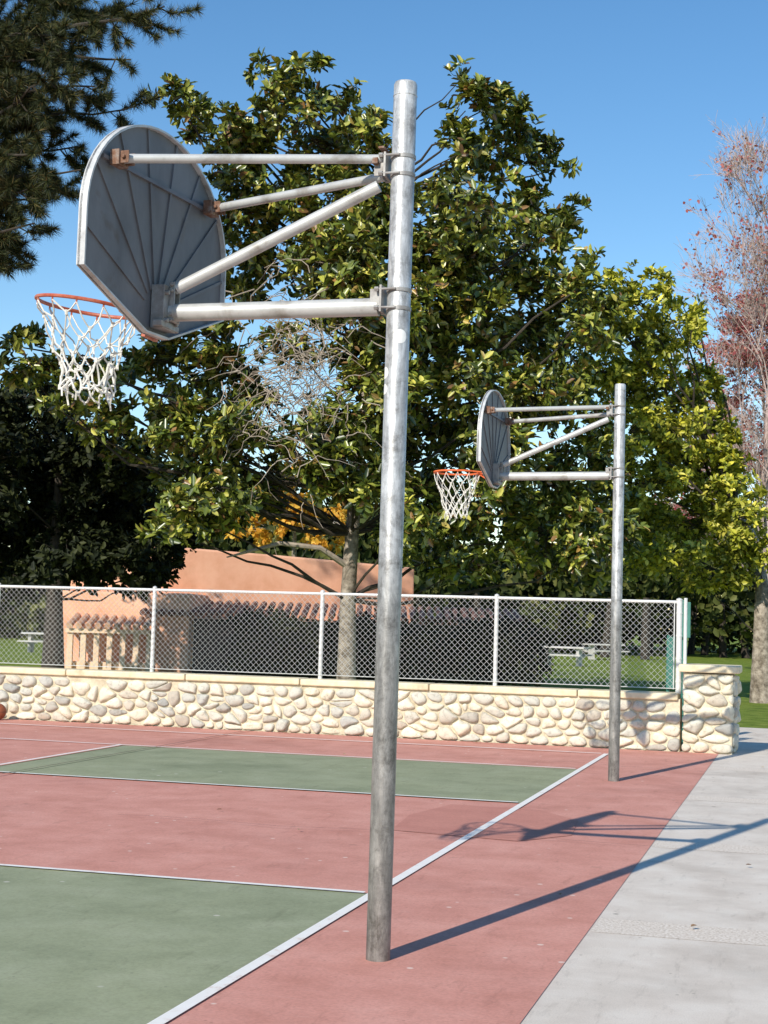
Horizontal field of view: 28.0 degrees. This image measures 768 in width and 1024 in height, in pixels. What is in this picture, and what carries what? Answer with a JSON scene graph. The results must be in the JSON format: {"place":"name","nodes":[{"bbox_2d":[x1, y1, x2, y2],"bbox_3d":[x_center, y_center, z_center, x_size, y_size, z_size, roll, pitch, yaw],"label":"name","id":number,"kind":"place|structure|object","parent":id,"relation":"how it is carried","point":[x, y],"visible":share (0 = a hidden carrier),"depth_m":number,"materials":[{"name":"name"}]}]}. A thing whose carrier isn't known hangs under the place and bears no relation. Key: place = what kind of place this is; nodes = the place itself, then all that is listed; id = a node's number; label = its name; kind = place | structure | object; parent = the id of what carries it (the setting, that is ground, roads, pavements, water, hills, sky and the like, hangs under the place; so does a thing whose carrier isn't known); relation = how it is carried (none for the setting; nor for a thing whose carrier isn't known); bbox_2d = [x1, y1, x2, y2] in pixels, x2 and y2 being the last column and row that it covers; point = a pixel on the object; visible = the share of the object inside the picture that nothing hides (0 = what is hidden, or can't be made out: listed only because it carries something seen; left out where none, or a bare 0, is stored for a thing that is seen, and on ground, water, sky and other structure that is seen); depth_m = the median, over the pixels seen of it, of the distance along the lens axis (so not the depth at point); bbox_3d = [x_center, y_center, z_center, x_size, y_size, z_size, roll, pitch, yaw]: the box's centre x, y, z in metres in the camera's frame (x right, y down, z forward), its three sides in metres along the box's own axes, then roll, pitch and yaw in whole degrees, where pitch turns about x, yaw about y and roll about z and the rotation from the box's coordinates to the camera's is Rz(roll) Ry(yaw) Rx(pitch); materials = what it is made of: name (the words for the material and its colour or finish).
{"place":"outdoors","nodes":[
{"label":"outdoors","id":0,"kind":"place"},
{"bbox_2d":[0,719,717,1023],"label":"basketball court","id":1,"kind":"object","parent":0,"point":[144,879],"visible":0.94,"depth_m":9.80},
{"bbox_2d":[0,704,5,719],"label":"basketball","id":2,"kind":"object","parent":1,"relation":"on","point":[2,711],"visible":1,"depth_m":22.17,"materials":[{"name":"orange rubber"}]},
{"bbox_2d":[34,79,416,961],"bbox_3d":[-0.884,0.012,7.730,1.805,4.250,1.171,2,-4,-12],"label":"basketball hoop","id":3,"kind":"object","parent":1,"relation":"on","point":[154,263],"visible":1,"depth_m":7.47,"materials":[{"name":"paint"}]},
{"bbox_2d":[19,718,750,925],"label":"fallen leaves","id":4,"kind":"object","parent":1,"relation":"on","point":[398,737],"visible":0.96,"depth_m":20.66,"materials":[{"name":"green plant"}]},
{"bbox_2d":[433,384,625,781],"bbox_3d":[1.469,0.730,16.432,1.880,4.170,1.214,2,-4,-11],"label":"basketball hoop","id":5,"kind":"object","parent":1,"relation":"on","point":[493,459],"visible":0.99,"depth_m":16.14,"materials":[{"name":"paint"}]},
{"bbox_2d":[0,627,767,728],"bbox_3d":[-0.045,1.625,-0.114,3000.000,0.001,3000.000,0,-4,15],"label":"ground","id":6,"kind":"structure","parent":0,"point":[753,715],"depth_m":55.14,"materials":[{"name":"green plant"}]},
{"bbox_2d":[17,632,43,651],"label":"picnic table","id":7,"kind":"object","parent":6,"relation":"on","point":[30,645],"visible":0.42,"depth_m":59.53,"materials":[{"name":"concrete"}]},
{"bbox_2d":[0,375,204,667],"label":"evergreen tree","id":8,"kind":"object","parent":6,"relation":"on","point":[56,476],"visible":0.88,"depth_m":32.46,"materials":[{"name":"green plant"}]},
{"bbox_2d":[0,0,205,281],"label":"pine tree","id":9,"kind":"object","parent":6,"relation":"on","point":[37,36],"visible":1,"depth_m":25.51,"materials":[{"name":"green plant"}]},
{"bbox_2d":[65,628,150,670],"bbox_3d":[-7.094,3.677,39.926,2.275,1.270,1.099,1,-4,3],"label":"balustrade","id":10,"kind":"object","parent":6,"relation":"on","point":[113,665],"visible":0.52,"depth_m":39.49,"materials":[{"name":"beige concrete"}]},
{"bbox_2d":[66,612,151,630],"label":"bay roof","id":11,"kind":"structure","parent":10,"relation":"on","point":[112,619],"depth_m":39.60,"materials":[{"name":"tile"}]},
{"bbox_2d":[63,548,464,672],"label":"walls","id":12,"kind":"structure","parent":6,"relation":"on","point":[204,569],"depth_m":42.48,"materials":[{"name":"paint"}]},
{"bbox_2d":[79,619,517,683],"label":"openings","id":13,"kind":"object","parent":12,"relation":"attached to","point":[210,646],"visible":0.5,"depth_m":40.30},
{"bbox_2d":[139,600,523,623],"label":"tiled roof","id":14,"kind":"structure","parent":12,"relation":"attached to","point":[217,605],"depth_m":41.58,"materials":[{"name":"tile"}]},
{"bbox_2d":[224,443,346,557],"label":"autumn tree","id":15,"kind":"object","parent":6,"relation":"on","point":[260,536],"visible":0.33,"depth_m":61.79,"materials":[{"name":"yellow plant"}]},
{"bbox_2d":[0,47,650,679],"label":"magnolia tree","id":16,"kind":"object","parent":6,"relation":"on","point":[456,289],"visible":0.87,"depth_m":29.01,"materials":[{"name":"green plant"}]},
{"bbox_2d":[0,672,734,754],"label":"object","id":17,"kind":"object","parent":6,"relation":"on","point":[670,706],"visible":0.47,"depth_m":21.09,"materials":[{"name":"white stone"}]},
{"bbox_2d":[0,674,741,753],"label":"river stones","id":18,"kind":"object","parent":17,"relation":"on","point":[690,696],"visible":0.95,"depth_m":20.92,"materials":[{"name":"beige stone"}]},
{"bbox_2d":[0,663,741,699],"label":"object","id":19,"kind":"structure","parent":17,"relation":"on","point":[687,667],"depth_m":21.12,"materials":[{"name":"beige concrete"}]},
{"bbox_2d":[0,583,687,693],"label":"chain link fence","id":20,"kind":"object","parent":19,"relation":"on","point":[496,619],"visible":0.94,"depth_m":21.43,"materials":[{"name":"metal"}]},
{"bbox_2d":[0,461,765,659],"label":"distant trees","id":21,"kind":"object","parent":6,"relation":"on","point":[714,621],"visible":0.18,"depth_m":85.81,"materials":[{"name":"green plant"}]},
{"bbox_2d":[219,605,554,686],"bbox_3d":[0.147,3.518,39.131,8.750,2.159,1.714,2,-4,-12],"label":"hedge","id":22,"kind":"object","parent":6,"relation":"on","point":[529,636],"visible":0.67,"depth_m":38.88,"materials":[{"name":"green plant"}]},
{"bbox_2d":[537,646,592,665],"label":"picnic table","id":23,"kind":"object","parent":6,"relation":"on","point":[577,656],"visible":0.58,"depth_m":61.32,"materials":[{"name":"concrete"}]},
{"bbox_2d":[582,643,629,659],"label":"picnic table","id":24,"kind":"object","parent":6,"relation":"on","point":[592,646],"visible":0.54,"depth_m":74.30,"materials":[{"name":"concrete"}]},
{"bbox_2d":[556,259,767,703],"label":"camphor tree","id":25,"kind":"object","parent":6,"relation":"on","point":[731,516],"visible":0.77,"depth_m":34.88,"materials":[{"name":"green plant"}]},
{"bbox_2d":[652,110,767,576],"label":"bare liquidambar tree","id":26,"kind":"object","parent":6,"relation":"on","point":[731,169],"visible":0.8,"depth_m":55.36,"materials":[{"name":"pink plant"}]},
{"bbox_2d":[654,237,767,570],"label":"bare liquidambar tree","id":27,"kind":"object","parent":6,"relation":"on","point":[737,330],"visible":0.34,"depth_m":60.30,"materials":[{"name":"red plant"}]},
{"bbox_2d":[0,0,767,629],"label":"sky","id":28,"kind":"structure","parent":0,"point":[629,87],"materials":[{"name":"blue"}]},
{"bbox_2d":[520,727,767,1023],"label":"pavement","id":29,"kind":"structure","parent":0,"point":[605,978],"depth_m":8.01,"materials":[{"name":"concrete"}]},
{"bbox_2d":[590,732,767,945],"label":"pavement bands","id":30,"kind":"object","parent":29,"relation":"on","point":[688,932],"visible":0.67,"depth_m":8.24,"materials":[{"name":"grey concrete"}]},
{"bbox_2d":[666,600,690,743],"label":"green gate panel","id":31,"kind":"structure","parent":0,"point":[669,679],"depth_m":22.26,"materials":[{"name":"paint"}]}
]}

